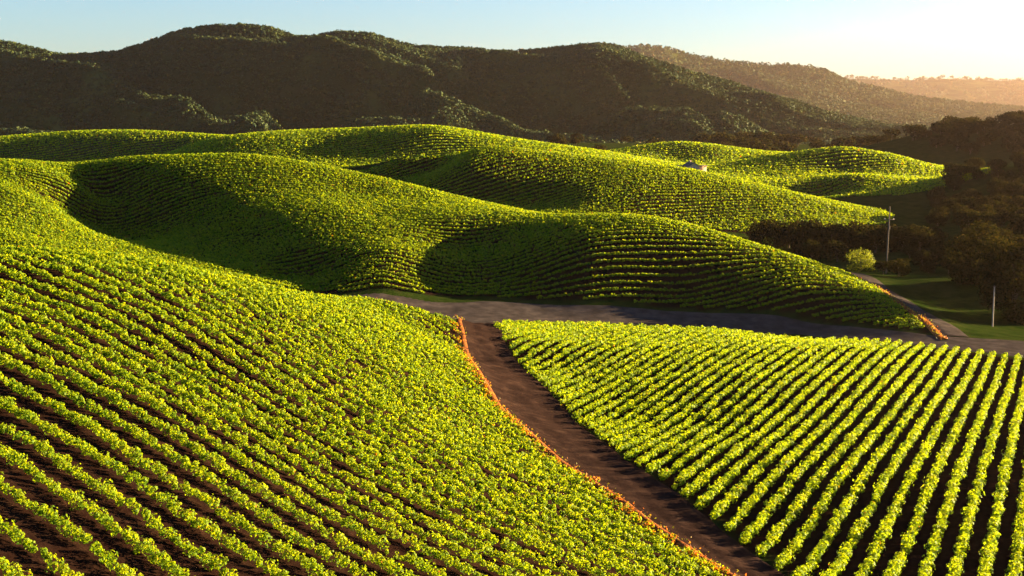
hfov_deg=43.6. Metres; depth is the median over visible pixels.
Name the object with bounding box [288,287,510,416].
vine row
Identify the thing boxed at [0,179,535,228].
vine row
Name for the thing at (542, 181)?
vine row
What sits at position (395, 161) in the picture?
vine row
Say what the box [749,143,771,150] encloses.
valley tree
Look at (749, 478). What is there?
vine row
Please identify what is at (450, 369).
vine row
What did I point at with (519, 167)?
vine row
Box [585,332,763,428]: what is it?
vine row
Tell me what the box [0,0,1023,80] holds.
sky
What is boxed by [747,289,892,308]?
vine row
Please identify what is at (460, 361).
vine row
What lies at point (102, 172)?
vine row
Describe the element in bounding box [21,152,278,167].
vine row
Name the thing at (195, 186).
vine row
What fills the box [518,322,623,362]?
vine row
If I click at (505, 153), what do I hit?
vine row
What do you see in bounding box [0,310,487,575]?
vine row
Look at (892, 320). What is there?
vine row
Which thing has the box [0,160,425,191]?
vine row
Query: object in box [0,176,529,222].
vine row
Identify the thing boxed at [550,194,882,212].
vine row
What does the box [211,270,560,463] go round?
vine row
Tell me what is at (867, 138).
ridge tree
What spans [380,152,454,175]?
vine row
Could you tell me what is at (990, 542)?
vine row
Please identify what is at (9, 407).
vine row
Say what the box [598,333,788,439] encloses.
vine row
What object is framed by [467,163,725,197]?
vine row
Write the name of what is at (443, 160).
vine row
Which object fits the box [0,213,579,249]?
vine row
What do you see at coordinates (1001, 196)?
thicket tree
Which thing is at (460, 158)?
vine row
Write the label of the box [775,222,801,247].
hedgerow tree
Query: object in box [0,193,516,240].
vine row
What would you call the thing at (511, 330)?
vine row
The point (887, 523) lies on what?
vine row
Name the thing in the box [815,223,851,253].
hedgerow tree
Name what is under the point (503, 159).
vine row
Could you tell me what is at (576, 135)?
valley tree
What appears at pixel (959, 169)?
thicket tree
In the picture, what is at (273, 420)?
vine row
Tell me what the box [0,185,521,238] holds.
vine row
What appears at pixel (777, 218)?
vine row
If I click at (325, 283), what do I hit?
vine row
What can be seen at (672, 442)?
vine row
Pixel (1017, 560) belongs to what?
vine row
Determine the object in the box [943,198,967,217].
thicket tree
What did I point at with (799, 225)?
vine row
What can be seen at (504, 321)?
vine row
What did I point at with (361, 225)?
vine row
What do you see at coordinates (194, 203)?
vine row
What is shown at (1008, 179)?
thicket tree
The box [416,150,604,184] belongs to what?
vine row
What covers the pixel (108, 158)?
vine row
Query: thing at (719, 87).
mountain forest
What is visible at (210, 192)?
vine row
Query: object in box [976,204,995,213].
thicket tree
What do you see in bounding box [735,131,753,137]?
valley tree
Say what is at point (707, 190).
vine row
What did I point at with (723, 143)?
valley tree
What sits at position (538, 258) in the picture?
vine row
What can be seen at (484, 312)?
dirt road
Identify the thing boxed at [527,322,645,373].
vine row
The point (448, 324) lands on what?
vine row
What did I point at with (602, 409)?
vine row
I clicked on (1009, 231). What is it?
thicket tree
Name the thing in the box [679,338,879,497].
vine row
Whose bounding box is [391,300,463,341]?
vine row
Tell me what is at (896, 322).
vine row
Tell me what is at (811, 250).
hedgerow tree
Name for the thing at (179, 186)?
vine row
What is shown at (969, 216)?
thicket tree
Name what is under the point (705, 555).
dry weeds
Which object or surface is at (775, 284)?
vine row
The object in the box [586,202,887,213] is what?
vine row
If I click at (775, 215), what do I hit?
vine row
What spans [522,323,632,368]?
vine row
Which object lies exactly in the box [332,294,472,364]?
vine row
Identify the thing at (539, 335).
vine row
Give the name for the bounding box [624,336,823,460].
vine row
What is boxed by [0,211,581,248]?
vine row
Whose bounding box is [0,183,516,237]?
vine row
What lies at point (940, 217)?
thicket tree
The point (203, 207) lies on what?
vine row
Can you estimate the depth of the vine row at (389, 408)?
127.80 m
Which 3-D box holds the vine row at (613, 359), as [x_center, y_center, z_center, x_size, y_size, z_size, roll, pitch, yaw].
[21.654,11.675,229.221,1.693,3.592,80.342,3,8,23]
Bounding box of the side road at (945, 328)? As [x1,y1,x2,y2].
[849,272,967,336]
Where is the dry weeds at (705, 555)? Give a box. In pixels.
[457,316,746,575]
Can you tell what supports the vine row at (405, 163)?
on the ground
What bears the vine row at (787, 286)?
on the ground
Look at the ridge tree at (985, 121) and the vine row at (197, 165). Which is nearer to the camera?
the vine row at (197, 165)
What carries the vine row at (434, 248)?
on the ground
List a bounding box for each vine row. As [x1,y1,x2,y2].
[0,153,327,171]
[0,154,334,174]
[0,158,407,187]
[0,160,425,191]
[0,163,441,198]
[0,164,481,201]
[0,166,486,203]
[0,167,466,205]
[0,169,513,209]
[0,171,479,211]
[0,173,536,215]
[0,174,538,218]
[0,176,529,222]
[0,178,523,226]
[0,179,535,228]
[0,180,525,231]
[0,181,527,233]
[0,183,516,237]
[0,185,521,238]
[0,186,517,239]
[0,188,519,239]
[0,190,499,240]
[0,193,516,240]
[0,197,526,241]
[0,198,528,241]
[0,201,532,242]
[0,204,552,243]
[0,205,563,244]
[0,208,570,246]
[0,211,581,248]
[0,212,594,252]
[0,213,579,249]
[0,213,590,254]
[0,213,649,258]
[0,213,704,261]
[0,213,834,267]
[0,214,842,269]
[0,217,846,271]
[0,219,850,273]
[0,223,770,272]
[0,226,856,276]
[0,234,861,279]
[0,236,853,281]
[0,237,861,282]
[0,239,868,285]
[0,242,869,289]
[0,244,725,575]
[0,246,671,575]
[0,253,653,575]
[0,263,617,575]
[0,279,577,575]
[0,286,560,575]
[0,299,525,575]
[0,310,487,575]
[0,319,445,575]
[0,336,416,575]
[0,352,375,575]
[0,372,334,575]
[0,396,288,575]
[0,423,237,575]
[0,442,189,575]
[0,472,143,575]
[0,515,83,575]
[0,556,32,575]
[1,152,305,169]
[1,156,393,182]
[1,183,500,235]
[1,190,530,240]
[1,194,531,241]
[1,200,541,242]
[1,208,573,245]
[1,212,601,251]
[1,213,829,266]
[1,213,838,268]
[1,215,844,270]
[1,220,847,272]
[1,229,860,277]
[1,244,704,575]
[3,162,449,196]
[4,155,357,178]
[5,213,681,256]
[8,152,272,166]
[13,153,211,164]
[17,246,729,573]
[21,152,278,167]
[24,248,701,558]
[35,154,199,163]
[47,153,191,163]
[80,250,677,542]
[118,254,654,527]
[138,259,634,513]
[168,262,619,499]
[173,262,599,484]
[192,266,576,474]
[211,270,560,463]
[221,274,547,453]
[232,257,856,291]
[235,261,873,294]
[252,279,539,443]
[258,285,529,433]
[272,285,516,422]
[285,289,500,408]
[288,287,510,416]
[302,291,491,396]
[302,292,496,402]
[308,291,482,377]
[308,293,477,372]
[310,292,487,388]
[318,293,472,366]
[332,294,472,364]
[335,295,468,358]
[336,295,467,357]
[338,282,424,292]
[343,295,463,353]
[364,161,392,172]
[366,297,463,350]
[368,156,409,173]
[370,155,424,173]
[374,154,439,174]
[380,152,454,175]
[384,150,464,176]
[387,150,469,177]
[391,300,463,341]
[394,150,470,179]
[397,151,467,180]
[400,148,481,180]
[405,146,504,181]
[406,145,514,182]
[408,145,535,182]
[412,146,554,182]
[412,146,564,183]
[414,307,458,332]
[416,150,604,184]
[417,148,581,183]
[419,152,602,185]
[424,153,637,186]
[427,155,635,187]
[430,156,629,188]
[435,157,648,189]
[435,312,458,325]
[439,159,667,190]
[447,160,679,192]
[451,161,675,194]
[462,163,724,195]
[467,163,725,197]
[472,165,739,199]
[482,166,749,200]
[492,168,748,202]
[493,319,512,326]
[494,169,808,203]
[495,320,527,326]
[496,320,540,328]
[497,264,875,296]
[497,320,549,327]
[500,321,562,330]
[501,321,587,340]
[502,171,786,204]
[502,320,573,333]
[508,173,795,206]
[509,320,601,348]
[511,175,830,207]
[513,322,611,356]
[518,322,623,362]
[519,177,868,208]
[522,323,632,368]
[524,179,862,209]
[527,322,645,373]
[529,181,871,209]
[532,324,658,377]
[534,184,865,210]
[536,267,878,298]
[537,187,875,211]
[537,324,669,381]
[540,189,877,211]
[542,325,680,386]
[545,191,880,212]
[548,325,692,391]
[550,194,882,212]
[553,325,705,397]
[558,326,717,404]
[560,197,885,213]
[566,327,727,411]
[572,199,886,213]
[572,328,741,418]
[575,330,753,425]
[583,270,880,298]
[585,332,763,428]
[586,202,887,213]
[594,332,774,434]
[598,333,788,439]
[607,335,798,445]
[615,336,811,451]
[623,204,892,214]
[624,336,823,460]
[634,273,881,302]
[634,336,835,466]
[644,206,894,216]
[645,336,847,473]
[658,337,858,479]
[660,208,893,218]
[671,337,868,489]
[678,210,892,221]
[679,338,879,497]
[680,277,884,306]
[690,213,890,223]
[694,338,890,509]
[696,215,887,225]
[703,216,885,226]
[703,280,883,308]
[707,219,879,228]
[709,339,901,518]
[720,221,862,229]
[723,341,912,531]
[726,285,888,308]
[738,223,850,231]
[739,342,924,544]
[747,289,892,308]
[755,343,935,556]
[771,295,895,310]
[774,344,947,570]
[791,346,959,575]
[796,299,899,312]
[812,303,904,316]
[819,348,970,575]
[825,306,906,318]
[842,310,911,321]
[854,348,983,575]
[858,314,915,322]
[873,317,917,324]
[882,350,995,575]
[884,319,919,326]
[898,322,921,327]
[909,325,924,328]
[918,352,1007,575]
[945,353,1021,575]
[976,371,1023,575]
[1004,461,1023,575]
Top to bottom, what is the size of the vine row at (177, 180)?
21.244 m
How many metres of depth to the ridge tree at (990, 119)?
923.54 m
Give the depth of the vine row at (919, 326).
270.84 m
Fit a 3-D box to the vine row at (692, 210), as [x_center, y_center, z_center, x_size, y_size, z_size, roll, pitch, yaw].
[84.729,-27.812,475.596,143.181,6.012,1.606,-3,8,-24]
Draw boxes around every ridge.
[631,47,994,111]
[849,79,1023,105]
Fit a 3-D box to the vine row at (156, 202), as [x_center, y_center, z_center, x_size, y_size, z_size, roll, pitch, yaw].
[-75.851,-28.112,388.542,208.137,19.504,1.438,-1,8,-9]
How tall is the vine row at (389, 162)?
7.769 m
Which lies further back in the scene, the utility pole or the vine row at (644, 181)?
the vine row at (644, 181)
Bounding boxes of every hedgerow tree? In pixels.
[745,220,775,242]
[756,219,790,248]
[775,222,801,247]
[787,216,823,253]
[799,239,821,261]
[802,224,828,249]
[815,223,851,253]
[822,240,849,261]
[830,221,863,252]
[845,220,875,250]
[858,224,888,252]
[871,223,902,251]
[886,224,918,249]
[899,225,940,250]
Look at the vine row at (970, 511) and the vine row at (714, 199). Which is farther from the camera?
the vine row at (714, 199)
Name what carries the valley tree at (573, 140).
on the ground
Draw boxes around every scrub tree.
[899,258,911,266]
[911,250,933,265]
[925,226,948,243]
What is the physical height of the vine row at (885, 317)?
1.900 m
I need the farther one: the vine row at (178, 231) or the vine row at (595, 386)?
the vine row at (178, 231)
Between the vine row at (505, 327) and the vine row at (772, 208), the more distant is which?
the vine row at (772, 208)
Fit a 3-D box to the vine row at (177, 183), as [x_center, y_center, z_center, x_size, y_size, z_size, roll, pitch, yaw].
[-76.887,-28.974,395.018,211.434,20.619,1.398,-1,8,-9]
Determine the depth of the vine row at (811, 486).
142.19 m
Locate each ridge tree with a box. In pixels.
[863,134,875,145]
[874,136,885,143]
[882,128,901,139]
[901,124,927,139]
[929,120,952,133]
[931,120,953,132]
[942,115,956,120]
[947,117,964,126]
[951,117,978,131]
[969,119,988,133]
[976,121,992,131]
[984,116,998,124]
[995,114,1007,122]
[1001,111,1020,123]
[1003,111,1019,122]
[1008,114,1023,128]
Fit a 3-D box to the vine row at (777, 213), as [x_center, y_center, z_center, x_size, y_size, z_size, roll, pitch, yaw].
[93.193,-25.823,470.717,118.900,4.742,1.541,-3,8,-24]
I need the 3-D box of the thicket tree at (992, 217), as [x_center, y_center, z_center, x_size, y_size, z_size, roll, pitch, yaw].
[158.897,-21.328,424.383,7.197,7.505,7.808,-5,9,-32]
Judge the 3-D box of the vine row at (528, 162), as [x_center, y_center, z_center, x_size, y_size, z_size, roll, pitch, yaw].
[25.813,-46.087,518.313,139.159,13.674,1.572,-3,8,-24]
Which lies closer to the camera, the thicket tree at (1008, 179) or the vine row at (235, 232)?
the vine row at (235, 232)
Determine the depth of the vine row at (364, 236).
320.31 m
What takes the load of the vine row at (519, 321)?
on the ground
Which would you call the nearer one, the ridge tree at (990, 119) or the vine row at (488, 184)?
the vine row at (488, 184)
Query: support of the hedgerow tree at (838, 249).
on the ground
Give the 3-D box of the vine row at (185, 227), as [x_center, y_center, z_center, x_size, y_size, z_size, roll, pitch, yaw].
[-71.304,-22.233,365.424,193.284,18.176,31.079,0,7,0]
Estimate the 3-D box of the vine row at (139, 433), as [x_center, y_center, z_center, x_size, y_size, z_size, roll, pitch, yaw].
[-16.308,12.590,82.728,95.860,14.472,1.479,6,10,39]
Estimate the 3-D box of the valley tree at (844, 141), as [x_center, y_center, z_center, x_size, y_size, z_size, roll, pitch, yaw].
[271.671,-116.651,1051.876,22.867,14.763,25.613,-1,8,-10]
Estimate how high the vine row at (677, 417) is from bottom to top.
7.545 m
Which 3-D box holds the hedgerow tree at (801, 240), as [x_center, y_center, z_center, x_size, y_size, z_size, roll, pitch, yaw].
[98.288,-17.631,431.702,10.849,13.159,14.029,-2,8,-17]
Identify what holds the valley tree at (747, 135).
on the ground
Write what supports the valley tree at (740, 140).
on the ground
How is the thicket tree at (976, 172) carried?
on the ground
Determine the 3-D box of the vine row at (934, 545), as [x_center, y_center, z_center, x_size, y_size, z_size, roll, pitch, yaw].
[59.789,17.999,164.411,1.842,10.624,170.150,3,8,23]
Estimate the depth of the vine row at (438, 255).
315.05 m
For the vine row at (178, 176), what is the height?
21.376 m
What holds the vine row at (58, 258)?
on the ground
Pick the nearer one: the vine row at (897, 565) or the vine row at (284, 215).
the vine row at (897, 565)
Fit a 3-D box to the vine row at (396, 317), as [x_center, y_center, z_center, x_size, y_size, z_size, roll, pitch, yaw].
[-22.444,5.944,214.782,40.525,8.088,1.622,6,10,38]
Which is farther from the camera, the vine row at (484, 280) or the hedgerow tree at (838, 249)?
the hedgerow tree at (838, 249)
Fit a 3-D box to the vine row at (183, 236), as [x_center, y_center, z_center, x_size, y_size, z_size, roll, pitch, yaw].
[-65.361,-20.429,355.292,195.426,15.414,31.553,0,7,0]
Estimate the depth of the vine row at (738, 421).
174.16 m
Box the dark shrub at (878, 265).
[872,261,891,273]
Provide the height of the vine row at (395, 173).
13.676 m
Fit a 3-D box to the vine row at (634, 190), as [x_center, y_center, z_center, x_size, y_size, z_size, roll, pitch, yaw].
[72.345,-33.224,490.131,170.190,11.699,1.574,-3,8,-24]
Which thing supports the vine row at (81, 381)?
on the ground
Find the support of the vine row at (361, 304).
on the ground
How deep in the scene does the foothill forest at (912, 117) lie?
4544.02 m
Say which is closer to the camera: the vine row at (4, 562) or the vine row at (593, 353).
the vine row at (4, 562)
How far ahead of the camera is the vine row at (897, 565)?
131.91 m
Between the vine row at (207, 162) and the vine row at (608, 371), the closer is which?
the vine row at (608, 371)
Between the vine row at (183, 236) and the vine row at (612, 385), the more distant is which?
the vine row at (183, 236)
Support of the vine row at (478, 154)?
on the ground
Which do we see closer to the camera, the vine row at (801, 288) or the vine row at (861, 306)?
the vine row at (861, 306)
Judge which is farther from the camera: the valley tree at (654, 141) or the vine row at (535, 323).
the valley tree at (654, 141)
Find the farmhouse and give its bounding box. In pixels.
[677,160,707,170]
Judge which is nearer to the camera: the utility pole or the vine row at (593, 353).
the vine row at (593, 353)
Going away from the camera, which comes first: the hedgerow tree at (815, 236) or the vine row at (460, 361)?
the vine row at (460, 361)
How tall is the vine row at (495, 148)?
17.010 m
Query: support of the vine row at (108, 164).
on the ground
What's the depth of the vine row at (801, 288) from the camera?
291.28 m
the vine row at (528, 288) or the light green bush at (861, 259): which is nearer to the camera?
the vine row at (528, 288)
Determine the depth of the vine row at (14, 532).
67.62 m
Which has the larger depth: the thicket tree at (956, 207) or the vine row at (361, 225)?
the thicket tree at (956, 207)
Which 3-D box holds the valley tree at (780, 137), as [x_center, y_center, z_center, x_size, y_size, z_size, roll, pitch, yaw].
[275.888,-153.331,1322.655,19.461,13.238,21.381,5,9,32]
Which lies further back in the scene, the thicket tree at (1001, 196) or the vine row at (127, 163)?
the thicket tree at (1001, 196)
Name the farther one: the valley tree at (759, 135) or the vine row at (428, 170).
the valley tree at (759, 135)
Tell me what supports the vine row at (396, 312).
on the ground
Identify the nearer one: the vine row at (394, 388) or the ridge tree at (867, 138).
the vine row at (394, 388)
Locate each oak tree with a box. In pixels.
[944,220,1014,284]
[971,234,1023,324]
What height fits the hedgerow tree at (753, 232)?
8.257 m
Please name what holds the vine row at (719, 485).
on the ground
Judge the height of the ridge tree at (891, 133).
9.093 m
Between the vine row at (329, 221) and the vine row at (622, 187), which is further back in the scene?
the vine row at (622, 187)
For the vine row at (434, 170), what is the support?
on the ground
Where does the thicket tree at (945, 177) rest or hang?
on the ground
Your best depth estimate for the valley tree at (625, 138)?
1452.38 m
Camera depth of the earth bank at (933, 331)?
275.00 m
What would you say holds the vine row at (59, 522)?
on the ground
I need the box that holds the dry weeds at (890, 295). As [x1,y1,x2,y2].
[879,286,947,338]
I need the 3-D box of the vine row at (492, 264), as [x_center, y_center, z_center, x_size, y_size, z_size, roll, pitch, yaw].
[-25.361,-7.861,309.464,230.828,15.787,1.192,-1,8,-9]
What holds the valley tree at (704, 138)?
on the ground
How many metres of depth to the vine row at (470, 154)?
521.49 m
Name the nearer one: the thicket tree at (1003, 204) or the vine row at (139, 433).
the vine row at (139, 433)
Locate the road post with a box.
[992,286,994,326]
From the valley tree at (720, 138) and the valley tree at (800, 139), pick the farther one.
the valley tree at (800, 139)
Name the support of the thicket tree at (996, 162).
on the ground
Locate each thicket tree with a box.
[924,206,950,225]
[937,200,949,211]
[941,162,957,175]
[942,172,964,186]
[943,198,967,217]
[946,176,961,190]
[949,164,967,176]
[952,203,967,219]
[952,209,987,227]
[964,157,985,167]
[969,166,985,179]
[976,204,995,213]
[979,199,1002,212]
[981,213,1003,229]
[988,159,1007,170]
[988,166,1005,176]
[991,201,1009,209]
[993,193,1017,208]
[994,176,1012,183]
[998,227,1014,236]
[1003,181,1023,195]
[1006,234,1023,262]
[1009,151,1023,168]
[1013,224,1023,242]
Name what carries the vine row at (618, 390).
on the ground
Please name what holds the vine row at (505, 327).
on the ground
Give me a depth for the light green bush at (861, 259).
375.28 m
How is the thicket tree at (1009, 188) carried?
on the ground
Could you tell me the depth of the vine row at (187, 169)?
399.16 m
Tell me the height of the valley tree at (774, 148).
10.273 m
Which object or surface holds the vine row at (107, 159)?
on the ground
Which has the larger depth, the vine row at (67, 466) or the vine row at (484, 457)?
the vine row at (484, 457)
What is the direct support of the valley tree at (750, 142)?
on the ground
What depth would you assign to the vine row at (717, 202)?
479.01 m
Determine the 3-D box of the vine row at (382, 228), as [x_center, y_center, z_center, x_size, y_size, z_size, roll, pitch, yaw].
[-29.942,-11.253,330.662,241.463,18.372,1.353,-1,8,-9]
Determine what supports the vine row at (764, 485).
on the ground
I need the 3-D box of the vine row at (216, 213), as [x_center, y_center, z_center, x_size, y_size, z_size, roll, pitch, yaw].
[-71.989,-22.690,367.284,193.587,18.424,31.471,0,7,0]
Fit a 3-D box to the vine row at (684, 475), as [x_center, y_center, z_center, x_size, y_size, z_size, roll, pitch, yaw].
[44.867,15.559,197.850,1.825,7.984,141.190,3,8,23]
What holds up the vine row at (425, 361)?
on the ground
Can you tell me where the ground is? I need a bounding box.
[0,124,1023,575]
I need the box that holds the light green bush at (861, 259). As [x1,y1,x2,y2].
[845,247,877,270]
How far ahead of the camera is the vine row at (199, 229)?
358.52 m
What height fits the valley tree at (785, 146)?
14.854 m
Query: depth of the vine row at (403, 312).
218.52 m
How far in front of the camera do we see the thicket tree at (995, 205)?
482.26 m
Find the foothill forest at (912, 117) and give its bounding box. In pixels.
[777,94,1012,125]
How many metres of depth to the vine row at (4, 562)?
64.00 m
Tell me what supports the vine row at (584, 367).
on the ground
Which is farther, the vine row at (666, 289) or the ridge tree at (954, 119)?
the ridge tree at (954, 119)
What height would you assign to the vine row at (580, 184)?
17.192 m
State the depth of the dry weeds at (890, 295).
285.14 m
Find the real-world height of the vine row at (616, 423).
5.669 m
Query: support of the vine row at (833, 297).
on the ground
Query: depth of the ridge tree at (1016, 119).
883.61 m
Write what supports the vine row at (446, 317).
on the ground
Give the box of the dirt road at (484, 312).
[341,293,1023,357]
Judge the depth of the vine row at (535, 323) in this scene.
253.43 m
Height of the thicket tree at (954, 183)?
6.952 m
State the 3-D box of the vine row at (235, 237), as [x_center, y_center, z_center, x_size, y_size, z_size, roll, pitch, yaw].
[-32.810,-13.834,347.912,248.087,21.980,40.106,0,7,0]
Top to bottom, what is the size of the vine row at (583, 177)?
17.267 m
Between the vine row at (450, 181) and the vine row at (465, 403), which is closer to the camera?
the vine row at (465, 403)
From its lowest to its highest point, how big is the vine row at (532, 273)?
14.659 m
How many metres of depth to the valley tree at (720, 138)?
1253.12 m
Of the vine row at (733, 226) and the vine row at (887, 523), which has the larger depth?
the vine row at (733, 226)
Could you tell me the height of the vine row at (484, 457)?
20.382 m
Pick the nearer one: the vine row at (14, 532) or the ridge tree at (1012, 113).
the vine row at (14, 532)
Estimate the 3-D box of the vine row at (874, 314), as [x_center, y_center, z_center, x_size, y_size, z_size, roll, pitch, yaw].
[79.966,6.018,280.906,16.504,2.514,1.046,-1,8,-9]
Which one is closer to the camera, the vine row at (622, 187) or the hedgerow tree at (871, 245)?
the hedgerow tree at (871, 245)
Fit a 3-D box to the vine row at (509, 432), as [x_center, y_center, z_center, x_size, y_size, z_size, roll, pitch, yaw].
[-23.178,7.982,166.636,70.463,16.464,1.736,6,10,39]
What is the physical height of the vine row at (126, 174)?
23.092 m
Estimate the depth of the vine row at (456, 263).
313.15 m
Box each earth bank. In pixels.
[457,319,735,575]
[859,277,948,339]
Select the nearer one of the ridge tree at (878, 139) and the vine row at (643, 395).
the vine row at (643, 395)
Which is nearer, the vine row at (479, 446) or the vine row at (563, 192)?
the vine row at (479, 446)
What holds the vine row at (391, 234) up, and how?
on the ground
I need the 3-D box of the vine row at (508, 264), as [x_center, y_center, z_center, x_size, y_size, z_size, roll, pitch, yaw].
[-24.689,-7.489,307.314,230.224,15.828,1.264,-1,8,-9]
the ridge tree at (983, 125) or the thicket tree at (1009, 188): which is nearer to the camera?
the thicket tree at (1009, 188)
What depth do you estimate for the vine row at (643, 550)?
121.13 m
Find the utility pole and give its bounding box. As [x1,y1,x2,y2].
[884,206,894,272]
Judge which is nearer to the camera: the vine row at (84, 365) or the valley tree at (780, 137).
the vine row at (84, 365)
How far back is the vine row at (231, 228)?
350.44 m
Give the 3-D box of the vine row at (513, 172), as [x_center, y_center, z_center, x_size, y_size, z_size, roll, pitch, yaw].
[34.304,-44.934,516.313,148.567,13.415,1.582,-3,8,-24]
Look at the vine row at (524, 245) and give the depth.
316.16 m
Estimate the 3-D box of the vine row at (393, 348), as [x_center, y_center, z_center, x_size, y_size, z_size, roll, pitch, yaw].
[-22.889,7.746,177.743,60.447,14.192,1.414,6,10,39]
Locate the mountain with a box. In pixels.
[0,26,912,142]
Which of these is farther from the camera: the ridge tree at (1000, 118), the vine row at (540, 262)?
the ridge tree at (1000, 118)
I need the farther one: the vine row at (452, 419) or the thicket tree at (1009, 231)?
the thicket tree at (1009, 231)
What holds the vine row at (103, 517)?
on the ground
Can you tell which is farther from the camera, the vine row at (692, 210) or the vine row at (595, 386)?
the vine row at (692, 210)
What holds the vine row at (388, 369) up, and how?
on the ground
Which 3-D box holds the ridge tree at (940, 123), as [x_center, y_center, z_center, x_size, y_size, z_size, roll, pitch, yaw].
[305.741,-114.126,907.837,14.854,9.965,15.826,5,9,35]
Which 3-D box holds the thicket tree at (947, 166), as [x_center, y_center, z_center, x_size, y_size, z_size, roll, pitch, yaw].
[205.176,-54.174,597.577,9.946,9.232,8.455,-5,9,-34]
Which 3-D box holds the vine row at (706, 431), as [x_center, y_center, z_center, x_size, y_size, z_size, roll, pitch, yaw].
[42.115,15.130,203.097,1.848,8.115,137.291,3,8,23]
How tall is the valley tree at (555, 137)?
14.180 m
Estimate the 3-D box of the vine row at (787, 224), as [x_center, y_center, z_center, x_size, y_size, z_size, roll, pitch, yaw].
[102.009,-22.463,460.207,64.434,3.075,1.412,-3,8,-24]
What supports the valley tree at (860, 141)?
on the ground
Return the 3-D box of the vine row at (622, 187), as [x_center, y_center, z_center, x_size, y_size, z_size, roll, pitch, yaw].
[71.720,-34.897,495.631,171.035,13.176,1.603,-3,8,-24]
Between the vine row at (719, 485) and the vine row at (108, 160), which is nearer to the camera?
the vine row at (719, 485)
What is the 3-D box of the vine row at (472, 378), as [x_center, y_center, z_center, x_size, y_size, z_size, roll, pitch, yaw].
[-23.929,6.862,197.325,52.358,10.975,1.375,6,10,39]
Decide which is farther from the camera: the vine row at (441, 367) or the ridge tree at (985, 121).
the ridge tree at (985, 121)
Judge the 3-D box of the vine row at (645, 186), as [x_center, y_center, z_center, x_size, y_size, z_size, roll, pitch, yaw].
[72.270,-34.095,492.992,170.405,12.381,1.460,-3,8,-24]
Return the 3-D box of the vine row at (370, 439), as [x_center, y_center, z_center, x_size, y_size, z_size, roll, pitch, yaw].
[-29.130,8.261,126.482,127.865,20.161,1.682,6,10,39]
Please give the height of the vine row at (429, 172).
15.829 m
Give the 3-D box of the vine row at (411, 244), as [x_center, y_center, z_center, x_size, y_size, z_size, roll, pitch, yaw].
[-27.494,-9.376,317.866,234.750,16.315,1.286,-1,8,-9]
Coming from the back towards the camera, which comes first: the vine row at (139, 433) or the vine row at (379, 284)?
the vine row at (379, 284)
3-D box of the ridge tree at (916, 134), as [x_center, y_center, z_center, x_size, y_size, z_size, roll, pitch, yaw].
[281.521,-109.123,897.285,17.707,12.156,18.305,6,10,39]
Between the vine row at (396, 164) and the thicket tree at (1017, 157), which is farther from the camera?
the thicket tree at (1017, 157)
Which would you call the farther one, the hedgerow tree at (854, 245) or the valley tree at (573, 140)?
the valley tree at (573, 140)
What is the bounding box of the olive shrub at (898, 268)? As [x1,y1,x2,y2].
[885,259,911,276]
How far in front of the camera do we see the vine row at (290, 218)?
344.71 m
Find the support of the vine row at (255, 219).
on the ground
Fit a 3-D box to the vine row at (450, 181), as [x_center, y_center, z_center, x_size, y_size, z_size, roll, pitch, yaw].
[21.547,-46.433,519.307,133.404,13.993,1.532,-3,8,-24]
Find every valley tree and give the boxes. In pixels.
[547,132,569,143]
[568,137,582,143]
[570,133,584,140]
[590,144,606,149]
[620,136,633,142]
[646,137,665,143]
[692,133,710,143]
[711,134,734,143]
[717,141,735,145]
[730,136,751,143]
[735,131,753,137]
[739,133,753,138]
[742,141,760,146]
[749,132,774,138]
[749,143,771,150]
[764,146,784,151]
[773,133,787,144]
[774,140,796,151]
[784,134,804,143]
[790,134,807,145]
[809,140,825,147]
[826,137,855,146]
[847,136,866,146]
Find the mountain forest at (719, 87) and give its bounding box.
[0,22,931,144]
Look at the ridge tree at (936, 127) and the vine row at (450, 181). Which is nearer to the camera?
the vine row at (450, 181)
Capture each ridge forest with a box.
[622,43,1023,116]
[845,74,1023,104]
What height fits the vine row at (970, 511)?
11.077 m
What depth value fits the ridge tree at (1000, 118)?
922.04 m
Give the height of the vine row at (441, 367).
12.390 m
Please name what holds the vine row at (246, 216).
on the ground
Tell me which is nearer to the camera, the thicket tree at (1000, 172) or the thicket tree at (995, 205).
the thicket tree at (995, 205)
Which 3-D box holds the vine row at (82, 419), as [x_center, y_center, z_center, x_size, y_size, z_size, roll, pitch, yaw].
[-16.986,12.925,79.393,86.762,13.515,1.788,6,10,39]
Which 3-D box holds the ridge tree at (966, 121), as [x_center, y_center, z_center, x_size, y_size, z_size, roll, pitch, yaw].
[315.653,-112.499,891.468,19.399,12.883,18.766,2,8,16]
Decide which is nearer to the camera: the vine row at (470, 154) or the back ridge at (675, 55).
the vine row at (470, 154)
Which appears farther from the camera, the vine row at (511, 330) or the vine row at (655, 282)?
the vine row at (655, 282)
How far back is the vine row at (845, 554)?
134.12 m
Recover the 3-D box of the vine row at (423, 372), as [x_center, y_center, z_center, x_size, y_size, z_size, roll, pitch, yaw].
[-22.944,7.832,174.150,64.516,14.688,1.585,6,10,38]
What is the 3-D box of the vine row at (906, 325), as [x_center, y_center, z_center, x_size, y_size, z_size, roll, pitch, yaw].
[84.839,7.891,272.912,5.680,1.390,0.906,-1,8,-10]
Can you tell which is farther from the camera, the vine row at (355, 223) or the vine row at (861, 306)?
the vine row at (355, 223)
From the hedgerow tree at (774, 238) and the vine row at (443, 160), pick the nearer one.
the hedgerow tree at (774, 238)
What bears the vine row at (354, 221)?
on the ground
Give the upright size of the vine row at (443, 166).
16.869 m
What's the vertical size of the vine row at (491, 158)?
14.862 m

